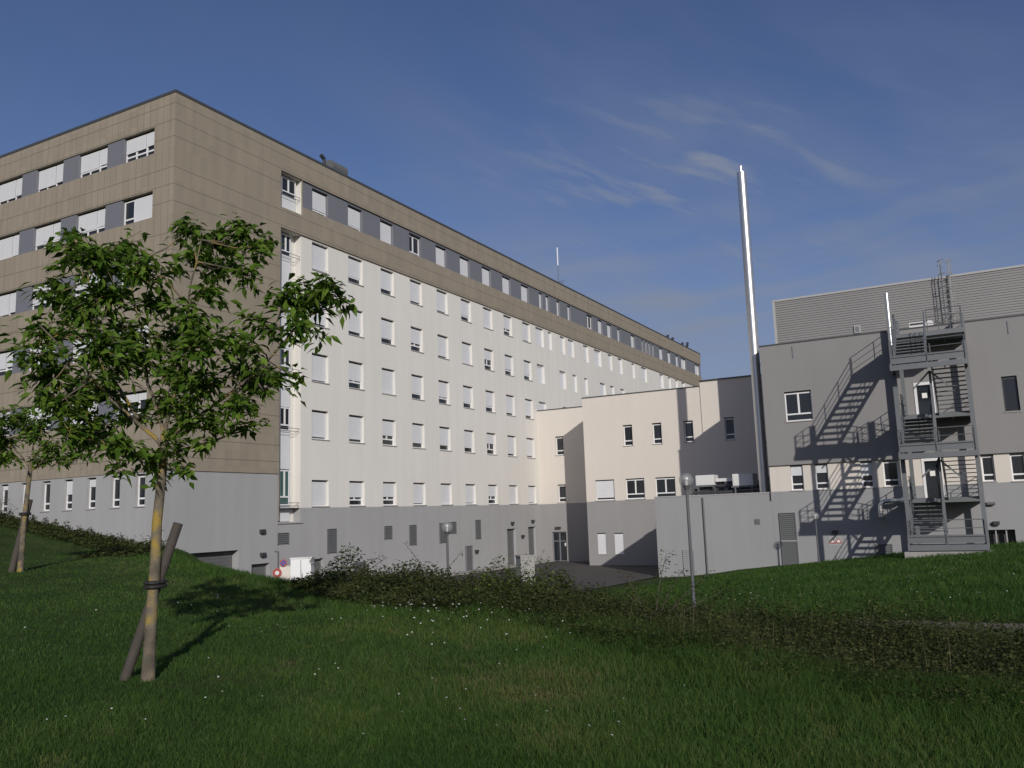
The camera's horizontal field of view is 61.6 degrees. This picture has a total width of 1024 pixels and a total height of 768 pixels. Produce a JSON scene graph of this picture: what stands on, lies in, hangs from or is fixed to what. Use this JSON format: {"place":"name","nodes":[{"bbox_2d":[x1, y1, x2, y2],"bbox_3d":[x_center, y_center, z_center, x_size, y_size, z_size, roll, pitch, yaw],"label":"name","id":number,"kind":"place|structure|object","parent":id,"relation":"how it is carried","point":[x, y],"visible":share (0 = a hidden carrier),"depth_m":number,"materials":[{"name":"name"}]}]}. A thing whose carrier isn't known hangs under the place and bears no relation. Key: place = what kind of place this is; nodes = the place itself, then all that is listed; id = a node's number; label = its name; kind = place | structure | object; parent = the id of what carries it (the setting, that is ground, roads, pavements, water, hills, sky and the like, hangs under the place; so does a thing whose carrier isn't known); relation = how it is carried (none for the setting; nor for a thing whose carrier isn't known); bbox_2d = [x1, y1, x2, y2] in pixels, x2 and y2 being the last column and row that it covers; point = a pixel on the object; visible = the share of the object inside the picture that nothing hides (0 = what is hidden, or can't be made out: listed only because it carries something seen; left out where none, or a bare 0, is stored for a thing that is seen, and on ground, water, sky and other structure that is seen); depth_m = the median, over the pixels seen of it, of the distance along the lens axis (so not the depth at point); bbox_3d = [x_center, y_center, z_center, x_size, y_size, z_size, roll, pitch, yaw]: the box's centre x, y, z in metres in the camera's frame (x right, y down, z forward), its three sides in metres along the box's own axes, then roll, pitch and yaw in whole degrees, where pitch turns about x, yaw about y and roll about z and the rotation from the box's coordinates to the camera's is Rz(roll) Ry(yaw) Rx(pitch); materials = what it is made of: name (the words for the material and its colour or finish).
{"place":"outdoors","nodes":[
{"label":"outdoors","id":0,"kind":"place"},
{"bbox_2d":[413,560,551,581],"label":"pavement","id":1,"kind":"structure","parent":0,"point":[506,566],"depth_m":61.16,"materials":[{"name":"concrete"}]},
{"bbox_2d":[0,517,1023,767],"bbox_3d":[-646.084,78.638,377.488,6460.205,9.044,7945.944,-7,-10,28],"label":"ground","id":2,"kind":"structure","parent":0,"point":[32,543],"depth_m":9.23,"materials":[{"name":"green plant"}]},
{"bbox_2d":[8,499,32,571],"bbox_3d":[-14.240,4.448,24.910,0.555,2.212,0.393,-5,-9,17],"label":"wooden stake","id":3,"kind":"object","parent":2,"relation":"on","point":[13,563],"visible":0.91,"depth_m":24.78,"materials":[{"name":"brown wood"}]},
{"bbox_2d":[0,403,99,571],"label":"young tree","id":4,"kind":"object","parent":2,"relation":"on","point":[33,433],"visible":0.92,"depth_m":25.00,"materials":[{"name":"green plant"}]},
{"bbox_2d":[0,510,165,557],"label":"hedge","id":5,"kind":"object","parent":2,"relation":"on","point":[129,549],"depth_m":38.38,"materials":[{"name":"green plant"}]},
{"bbox_2d":[120,522,182,680],"bbox_3d":[-3.894,2.377,9.237,0.633,1.751,0.294,0,-9,-16],"label":"wooden stake","id":6,"kind":"object","parent":2,"relation":"on","point":[138,638],"visible":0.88,"depth_m":9.21,"materials":[{"name":"brown wood"}]},
{"bbox_2d":[0,211,356,681],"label":"young tree","id":7,"kind":"object","parent":2,"relation":"on","point":[191,333],"visible":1,"depth_m":9.41,"materials":[{"name":"green plant"}]},
{"bbox_2d":[0,89,701,578],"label":"hospital building","id":8,"kind":"structure","parent":2,"relation":"on","point":[444,371],"depth_m":48.70,"materials":[{"name":"beige tile"}]},
{"bbox_2d":[0,351,12,375],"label":"window","id":9,"kind":"structure","parent":8,"relation":"in","point":[4,366],"depth_m":45.46,"materials":[{"name":"white plastic"}]},
{"bbox_2d":[0,292,15,316],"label":"window","id":10,"kind":"structure","parent":8,"relation":"in","point":[7,301],"depth_m":45.95,"materials":[{"name":"white plastic"}]},
{"bbox_2d":[0,234,19,259],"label":"window","id":11,"kind":"structure","parent":8,"relation":"in","point":[9,246],"depth_m":46.49,"materials":[{"name":"white plastic"}]},
{"bbox_2d":[0,177,22,204],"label":"window","id":12,"kind":"structure","parent":8,"relation":"in","point":[12,190],"depth_m":47.04,"materials":[{"name":"white plastic"}]},
{"bbox_2d":[36,221,60,249],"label":"window","id":13,"kind":"structure","parent":8,"relation":"in","point":[43,233],"depth_m":44.99,"materials":[{"name":"white plastic"}]},
{"bbox_2d":[38,163,63,191],"bbox_3d":[-24.253,-10.877,45.385,2.260,1.337,0.098,-7,-10,28],"label":"window","id":14,"kind":"structure","parent":8,"relation":"in","point":[50,177],"depth_m":45.39,"materials":[{"name":"white plastic"}]},
{"bbox_2d":[61,480,72,510],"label":"window","id":15,"kind":"structure","parent":8,"relation":"in","point":[70,482],"depth_m":41.66,"materials":[{"name":"white plastic"}]},
{"bbox_2d":[84,478,95,509],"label":"window","id":16,"kind":"structure","parent":8,"relation":"in","point":[93,480],"depth_m":40.86,"materials":[{"name":"white plastic"}]},
{"bbox_2d":[78,208,104,236],"bbox_3d":[-21.066,-8.070,43.255,2.260,1.337,0.098,-7,-10,28],"label":"window","id":17,"kind":"structure","parent":8,"relation":"in","point":[93,222],"depth_m":43.23,"materials":[{"name":"white plastic"}]},
{"bbox_2d":[81,147,107,177],"bbox_3d":[-21.174,-11.233,43.733,2.260,1.337,0.098,-7,-10,28],"label":"window","id":18,"kind":"structure","parent":8,"relation":"in","point":[94,162],"depth_m":43.74,"materials":[{"name":"white plastic"}]},
{"bbox_2d":[108,476,119,508],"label":"window","id":19,"kind":"structure","parent":8,"relation":"in","point":[116,492],"depth_m":40.06,"materials":[{"name":"white plastic"}]},
{"bbox_2d":[117,391,146,419],"bbox_3d":[-17.663,1.061,40.168,2.260,1.337,0.098,-7,-10,28],"label":"window","id":20,"kind":"structure","parent":8,"relation":"in","point":[139,397],"depth_m":40.07,"materials":[{"name":"white plastic"}]},
{"bbox_2d":[124,193,152,224],"bbox_3d":[-17.987,-8.426,41.603,2.260,1.337,0.098,-7,-10,28],"label":"window","id":21,"kind":"structure","parent":8,"relation":"in","point":[138,209],"depth_m":41.61,"materials":[{"name":"white plastic"}]},
{"bbox_2d":[133,474,144,506],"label":"window","id":22,"kind":"structure","parent":8,"relation":"in","point":[141,492],"depth_m":39.26,"materials":[{"name":"white plastic"}]},
{"bbox_2d":[126,131,154,162],"bbox_3d":[-18.095,-11.588,42.082,2.260,1.337,0.098,-7,-10,28],"label":"window","id":23,"kind":"structure","parent":8,"relation":"in","point":[140,146],"depth_m":42.12,"materials":[{"name":"white plastic"}]},
{"bbox_2d":[190,551,231,568],"bbox_3d":[-14.546,9.363,39.842,0.090,3.060,4.040,-7,-10,28],"label":"garage door","id":24,"kind":"structure","parent":8,"relation":"in","point":[223,558],"depth_m":40.95,"materials":[{"name":"grey metal"}]},
{"bbox_2d":[279,407,289,430],"bbox_3d":[-12.161,1.868,45.923,0.070,1.250,0.760,-7,-10,28],"label":"balcony door","id":25,"kind":"structure","parent":8,"relation":"in","point":[284,412],"depth_m":45.93,"materials":[{"name":"white plastic"}]},
{"bbox_2d":[279,470,289,504],"bbox_3d":[-12.037,5.475,45.377,0.070,1.850,0.760,-7,-10,28],"label":"balcony door","id":26,"kind":"structure","parent":8,"relation":"in","point":[284,475],"depth_m":45.38,"materials":[{"name":"white plastic"}]},
{"bbox_2d":[281,233,290,257],"bbox_3d":[-12.485,-7.618,47.359,0.070,1.250,0.760,-7,-10,28],"label":"balcony door","id":27,"kind":"structure","parent":8,"relation":"in","point":[285,239],"depth_m":47.38,"materials":[{"name":"white plastic"}]},
{"bbox_2d":[281,176,295,199],"bbox_3d":[-12.451,-10.891,47.808,0.070,1.050,1.140,-7,-10,28],"label":"balcony door","id":28,"kind":"structure","parent":8,"relation":"in","point":[287,185],"depth_m":47.81,"materials":[{"name":"white plastic"}]},
{"bbox_2d":[312,190,325,216],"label":"window","id":29,"kind":"structure","parent":8,"relation":"in","point":[318,200],"depth_m":49.87,"materials":[{"name":"white plastic"}]},
{"bbox_2d":[311,354,329,384],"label":"window","id":30,"kind":"structure","parent":8,"relation":"in","point":[318,361],"depth_m":48.39,"materials":[{"name":"white plastic"}]},
{"bbox_2d":[311,410,329,440],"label":"window","id":31,"kind":"structure","parent":8,"relation":"in","point":[318,417],"depth_m":47.92,"materials":[{"name":"white plastic"}]},
{"bbox_2d":[311,480,329,506],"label":"window","id":32,"kind":"structure","parent":8,"relation":"in","point":[318,486],"depth_m":47.35,"materials":[{"name":"white plastic"}]},
{"bbox_2d":[312,244,329,274],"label":"window","id":33,"kind":"structure","parent":8,"relation":"in","point":[318,253],"depth_m":49.35,"materials":[{"name":"white plastic"}]},
{"bbox_2d":[319,154,347,174],"bbox_3d":[-11.337,-12.935,53.366,1.010,1.957,2.354,-7,-10,28],"label":"roof exhaust unit","id":34,"kind":"object","parent":8,"relation":"on","point":[337,166],"visible":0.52,"depth_m":53.25,"materials":[{"name":"grey metal"}]},
{"bbox_2d":[348,207,359,230],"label":"window","id":35,"kind":"structure","parent":8,"relation":"in","point":[353,215],"depth_m":52.62,"materials":[{"name":"white plastic"}]},
{"bbox_2d":[349,481,361,506],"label":"window","id":36,"kind":"structure","parent":8,"relation":"in","point":[355,487],"depth_m":50.12,"materials":[{"name":"white plastic"}]},
{"bbox_2d":[348,257,363,286],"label":"window","id":37,"kind":"structure","parent":8,"relation":"in","point":[353,265],"depth_m":52.11,"materials":[{"name":"white plastic"}]},
{"bbox_2d":[348,310,364,337],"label":"window","id":38,"kind":"structure","parent":8,"relation":"in","point":[354,322],"depth_m":51.65,"materials":[{"name":"white plastic"}]},
{"bbox_2d":[348,362,364,390],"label":"window","id":39,"kind":"structure","parent":8,"relation":"in","point":[354,368],"depth_m":51.19,"materials":[{"name":"white plastic"}]},
{"bbox_2d":[349,415,364,443],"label":"window","id":40,"kind":"structure","parent":8,"relation":"in","point":[354,421],"depth_m":50.66,"materials":[{"name":"white plastic"}]},
{"bbox_2d":[380,221,390,243],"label":"window","id":41,"kind":"structure","parent":8,"relation":"in","point":[385,229],"depth_m":55.37,"materials":[{"name":"white plastic"}]},
{"bbox_2d":[380,270,394,297],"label":"window","id":42,"kind":"structure","parent":8,"relation":"in","point":[385,276],"depth_m":54.88,"materials":[{"name":"white plastic"}]},
{"bbox_2d":[381,319,395,345],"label":"window","id":43,"kind":"structure","parent":8,"relation":"in","point":[386,326],"depth_m":54.40,"materials":[{"name":"white plastic"}]},
{"bbox_2d":[382,369,396,395],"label":"window","id":44,"kind":"structure","parent":8,"relation":"in","point":[387,375],"depth_m":53.93,"materials":[{"name":"white plastic"}]},
{"bbox_2d":[382,420,396,446],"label":"window","id":45,"kind":"structure","parent":8,"relation":"in","point":[387,425],"depth_m":53.45,"materials":[{"name":"white plastic"}]},
{"bbox_2d":[383,482,397,505],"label":"window","id":46,"kind":"structure","parent":8,"relation":"in","point":[388,487],"depth_m":52.89,"materials":[{"name":"white plastic"}]},
{"bbox_2d":[409,234,418,255],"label":"window","id":47,"kind":"structure","parent":8,"relation":"in","point":[413,241],"depth_m":58.23,"materials":[{"name":"white plastic"}]},
{"bbox_2d":[410,281,422,306],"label":"window","id":48,"kind":"structure","parent":8,"relation":"in","point":[414,287],"depth_m":57.65,"materials":[{"name":"white plastic"}]},
{"bbox_2d":[411,327,423,353],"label":"window","id":49,"kind":"structure","parent":8,"relation":"in","point":[415,333],"depth_m":57.17,"materials":[{"name":"white plastic"}]},
{"bbox_2d":[412,375,424,400],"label":"window","id":50,"kind":"structure","parent":8,"relation":"in","point":[416,380],"depth_m":56.70,"materials":[{"name":"white plastic"}]},
{"bbox_2d":[412,423,425,448],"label":"window","id":51,"kind":"structure","parent":8,"relation":"in","point":[416,428],"depth_m":56.21,"materials":[{"name":"white plastic"}]},
{"bbox_2d":[413,483,426,505],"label":"window","id":52,"kind":"structure","parent":8,"relation":"in","point":[417,487],"depth_m":55.63,"materials":[{"name":"white plastic"}]},
{"bbox_2d":[437,291,448,315],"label":"window","id":53,"kind":"structure","parent":8,"relation":"in","point":[440,296],"depth_m":60.40,"materials":[{"name":"white plastic"}]},
{"bbox_2d":[437,335,449,359],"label":"window","id":54,"kind":"structure","parent":8,"relation":"in","point":[441,340],"depth_m":59.93,"materials":[{"name":"white plastic"}]},
{"bbox_2d":[438,381,450,405],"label":"window","id":55,"kind":"structure","parent":8,"relation":"in","point":[442,385],"depth_m":59.47,"materials":[{"name":"white plastic"}]},
{"bbox_2d":[439,427,451,451],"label":"window","id":56,"kind":"structure","parent":8,"relation":"in","point":[444,444],"depth_m":58.97,"materials":[{"name":"white plastic"}]},
{"bbox_2d":[441,484,452,504],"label":"window","id":57,"kind":"structure","parent":8,"relation":"in","point":[445,494],"depth_m":58.43,"materials":[{"name":"white plastic"}]},
{"bbox_2d":[462,343,472,365],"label":"window","id":58,"kind":"structure","parent":8,"relation":"in","point":[465,347],"depth_m":62.69,"materials":[{"name":"white plastic"}]},
{"bbox_2d":[463,386,474,409],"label":"window","id":59,"kind":"structure","parent":8,"relation":"in","point":[466,390],"depth_m":62.23,"materials":[{"name":"white plastic"}]},
{"bbox_2d":[465,545,472,570],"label":"door","id":60,"kind":"structure","parent":8,"relation":"in","point":[468,549],"depth_m":59.83,"materials":[{"name":"metal"}]},
{"bbox_2d":[464,430,475,453],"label":"window","id":61,"kind":"structure","parent":8,"relation":"in","point":[467,434],"depth_m":61.73,"materials":[{"name":"white plastic"}]},
{"bbox_2d":[507,529,514,564],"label":"door","id":62,"kind":"structure","parent":8,"relation":"in","point":[510,533],"depth_m":65.79,"materials":[{"name":"metal"}]},
{"bbox_2d":[466,553,558,597],"bbox_3d":[-0.003,3.552,15.082,1.740,1.143,0.762,-4,-9,14],"label":"shrub","id":63,"kind":"object","parent":2,"relation":"on","point":[526,571],"visible":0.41,"depth_m":15.03,"materials":[{"name":"green plant"}]},
{"bbox_2d":[515,554,534,589],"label":"gate pillar","id":64,"kind":"structure","parent":2,"relation":"on","point":[529,557],"depth_m":32.80,"materials":[{"name":"concrete"}]},
{"bbox_2d":[443,561,658,596],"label":"asphalt yard","id":65,"kind":"structure","parent":2,"relation":"on","point":[586,572],"depth_m":54.92,"materials":[{"name":"grey asphalt"}]},
{"bbox_2d":[290,556,314,579],"bbox_3d":[-9.240,8.988,37.894,0.960,2.660,0.664,-2,-9,0],"label":"white cabinet","id":66,"kind":"object","parent":65,"relation":"on","point":[303,564],"visible":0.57,"depth_m":37.75,"materials":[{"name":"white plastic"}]},
{"bbox_2d":[537,375,768,564],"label":"cream wing","id":67,"kind":"structure","parent":65,"relation":"on","point":[611,467],"depth_m":61.95,"materials":[{"name":"beige paint"}]},
{"bbox_2d":[553,532,566,561],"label":"glazed door","id":68,"kind":"structure","parent":67,"relation":"in","point":[559,538],"depth_m":69.29,"materials":[{"name":"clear glass"}]},
{"bbox_2d":[597,533,607,554],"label":"window","id":69,"kind":"structure","parent":67,"relation":"in","point":[602,550],"depth_m":62.41,"materials":[{"name":"white plastic"}]},
{"bbox_2d":[596,479,615,500],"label":"window","id":70,"kind":"structure","parent":67,"relation":"in","point":[605,491],"depth_m":62.87,"materials":[{"name":"white plastic"}]},
{"bbox_2d":[614,533,624,554],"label":"window","id":71,"kind":"structure","parent":67,"relation":"in","point":[619,542],"depth_m":61.77,"materials":[{"name":"white plastic"}]},
{"bbox_2d":[623,425,633,446],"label":"window","id":72,"kind":"structure","parent":67,"relation":"in","point":[628,439],"depth_m":62.61,"materials":[{"name":"black glass"}]},
{"bbox_2d":[626,478,645,499],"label":"window","id":73,"kind":"structure","parent":67,"relation":"in","point":[635,488],"depth_m":61.77,"materials":[{"name":"black glass"}]},
{"bbox_2d":[652,423,662,444],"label":"window","id":74,"kind":"structure","parent":67,"relation":"in","point":[657,432],"depth_m":61.55,"materials":[{"name":"black glass"}]},
{"bbox_2d":[656,477,675,496],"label":"window","id":75,"kind":"structure","parent":67,"relation":"in","point":[665,486],"depth_m":60.71,"materials":[{"name":"white plastic"}]},
{"bbox_2d":[684,421,693,442],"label":"window","id":76,"kind":"structure","parent":67,"relation":"in","point":[688,425],"depth_m":60.46,"materials":[{"name":"black glass"}]},
{"bbox_2d":[725,417,735,440],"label":"window","id":77,"kind":"structure","parent":67,"relation":"in","point":[729,422],"depth_m":58.96,"materials":[{"name":"black glass"}]},
{"bbox_2d":[281,542,1023,724],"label":"brambles","id":78,"kind":"object","parent":2,"relation":"on","point":[400,582],"visible":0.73,"depth_m":11.31,"materials":[{"name":"green plant"}]},
{"bbox_2d":[616,550,724,625],"bbox_3d":[2.268,2.994,12.233,1.591,1.277,0.503,-1,-9,-4],"label":"shrub","id":79,"kind":"object","parent":2,"relation":"on","point":[640,604],"visible":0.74,"depth_m":12.19,"materials":[{"name":"green plant"}]},
{"bbox_2d":[683,476,695,610],"bbox_3d":[4.306,3.872,20.764,0.360,3.448,0.360,-7,-10,28],"label":"street lamp","id":80,"kind":"object","parent":2,"relation":"on","point":[686,486],"visible":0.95,"depth_m":20.75,"materials":[{"name":"grey metal"}]},
{"bbox_2d":[654,492,776,576],"bbox_3d":[13.706,9.350,52.829,6.775,5.060,9.720,-7,-10,28],"label":"plant room","id":81,"kind":"object","parent":2,"relation":"on","point":[732,531],"visible":0.88,"depth_m":48.66,"materials":[{"name":"grey"}]},
{"bbox_2d":[695,475,719,494],"bbox_3d":[12.305,6.613,53.854,1.350,1.770,1.312,-7,-10,28],"label":"ventilation unit","id":82,"kind":"object","parent":81,"relation":"on","point":[703,481],"visible":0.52,"depth_m":53.39,"materials":[{"name":"metal"}]},
{"bbox_2d":[693,478,759,494],"bbox_3d":[13.531,6.565,53.013,5.000,1.530,2.790,-7,-10,28],"label":"air duct","id":83,"kind":"object","parent":81,"relation":"on","point":[726,485],"visible":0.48,"depth_m":52.72,"materials":[{"name":"metal"}]},
{"bbox_2d":[732,473,757,492],"bbox_3d":[14.032,6.244,51.570,1.400,1.700,1.312,-7,-10,28],"label":"ventilation unit","id":84,"kind":"object","parent":81,"relation":"on","point":[746,480],"visible":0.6,"depth_m":51.10,"materials":[{"name":"metal"}]},
{"bbox_2d":[737,166,769,491],"bbox_3d":[14.030,-3.206,50.140,0.882,19.951,0.853,1,-9,-16],"label":"steel chimney","id":85,"kind":"object","parent":81,"relation":"on","point":[761,441],"visible":0.88,"depth_m":49.87,"materials":[{"name":"silver metal"}]},
{"bbox_2d":[759,264,1023,565],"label":"service block","id":86,"kind":"structure","parent":2,"relation":"on","point":[834,463],"depth_m":45.70,"materials":[{"name":"grey paint"}]},
{"bbox_2d":[779,512,798,564],"bbox_3d":[15.053,8.507,46.693,0.860,3.000,0.075,-7,-10,28],"label":"louvred door","id":87,"kind":"structure","parent":86,"relation":"in","point":[787,521],"depth_m":46.70,"materials":[{"name":"grey metal"}]},
{"bbox_2d":[790,465,805,490],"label":"window","id":88,"kind":"structure","parent":86,"relation":"in","point":[797,479],"depth_m":47.04,"materials":[{"name":"white plastic"}]},
{"bbox_2d":[784,390,813,422],"bbox_3d":[15.761,1.228,47.229,1.530,1.697,0.240,-7,-10,28],"label":"window","id":89,"kind":"structure","parent":86,"relation":"in","point":[798,404],"depth_m":47.30,"materials":[{"name":"black glass"}]},
{"bbox_2d":[815,464,830,489],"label":"window","id":90,"kind":"structure","parent":86,"relation":"in","point":[821,470],"depth_m":46.43,"materials":[{"name":"white plastic"}]},
{"bbox_2d":[860,461,874,487],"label":"window","id":91,"kind":"structure","parent":86,"relation":"in","point":[866,467],"depth_m":45.35,"materials":[{"name":"white plastic"}]},
{"bbox_2d":[882,460,900,487],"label":"window","id":92,"kind":"structure","parent":86,"relation":"in","point":[890,467],"depth_m":44.83,"materials":[{"name":"black glass"}]},
{"bbox_2d":[877,293,907,519],"bbox_3d":[19.304,1.108,44.734,1.588,11.750,0.610,-4,-9,15],"label":"exhaust flue","id":93,"kind":"object","parent":86,"relation":"attached to","point":[890,335],"visible":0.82,"depth_m":44.73,"materials":[{"name":"silver metal"}]},
{"bbox_2d":[913,381,935,413],"bbox_3d":[21.270,0.862,44.255,0.920,1.900,0.230,-7,-10,28],"label":"glazed door","id":94,"kind":"structure","parent":86,"relation":"in","point":[922,393],"depth_m":44.33,"materials":[{"name":"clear glass"}]},
{"bbox_2d":[921,458,944,497],"bbox_3d":[21.449,4.784,43.798,0.910,2.000,0.230,-7,-10,28],"label":"glazed door","id":95,"kind":"structure","parent":86,"relation":"in","point":[931,481],"depth_m":43.85,"materials":[{"name":"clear glass"}]},
{"bbox_2d":[888,305,991,557],"bbox_3d":[20.134,2.386,40.502,3.450,12.302,7.101,-7,-10,28],"label":"fire escape","id":96,"kind":"object","parent":86,"relation":"attached to","point":[973,543],"visible":0.98,"depth_m":38.49,"materials":[{"name":"metal"}]},
{"bbox_2d":[937,258,956,322],"bbox_3d":[23.780,-4.762,46.912,0.702,4.300,0.547,-7,-10,28],"label":"caged ladder","id":97,"kind":"object","parent":86,"relation":"attached to","point":[949,285],"visible":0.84,"depth_m":47.04,"materials":[{"name":"grey metal"}]},
{"bbox_2d":[981,454,997,481],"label":"window","id":98,"kind":"structure","parent":86,"relation":"in","point":[987,461],"depth_m":42.74,"materials":[{"name":"white plastic"}]},
{"bbox_2d":[1001,376,1021,412],"bbox_3d":[24.630,0.501,42.421,0.770,1.797,0.220,-7,-10,28],"label":"window","id":99,"kind":"structure","parent":86,"relation":"in","point":[1009,385],"depth_m":42.49,"materials":[{"name":"grey glass"}]},
{"bbox_2d":[1010,453,1023,481],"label":"window","id":100,"kind":"structure","parent":86,"relation":"in","point":[1016,459],"depth_m":42.15,"materials":[{"name":"white plastic"}]},
{"bbox_2d":[0,0,1023,379],"label":"sky","id":101,"kind":"structure","parent":0,"point":[876,142],"materials":[{"name":"blue"}]},
{"bbox_2d":[301,570,1023,715],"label":"rank grass","id":102,"kind":"structure","parent":0,"point":[681,626],"depth_m":10.75,"materials":[{"name":"green plant"}]},
{"bbox_2d":[338,563,1023,684],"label":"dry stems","id":103,"kind":"object","parent":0,"point":[794,630],"visible":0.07,"depth_m":10.70,"materials":[{"name":"brown plant"}]},
{"bbox_2d":[841,620,1023,636],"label":"path","id":104,"kind":"structure","parent":0,"point":[985,624],"depth_m":14.57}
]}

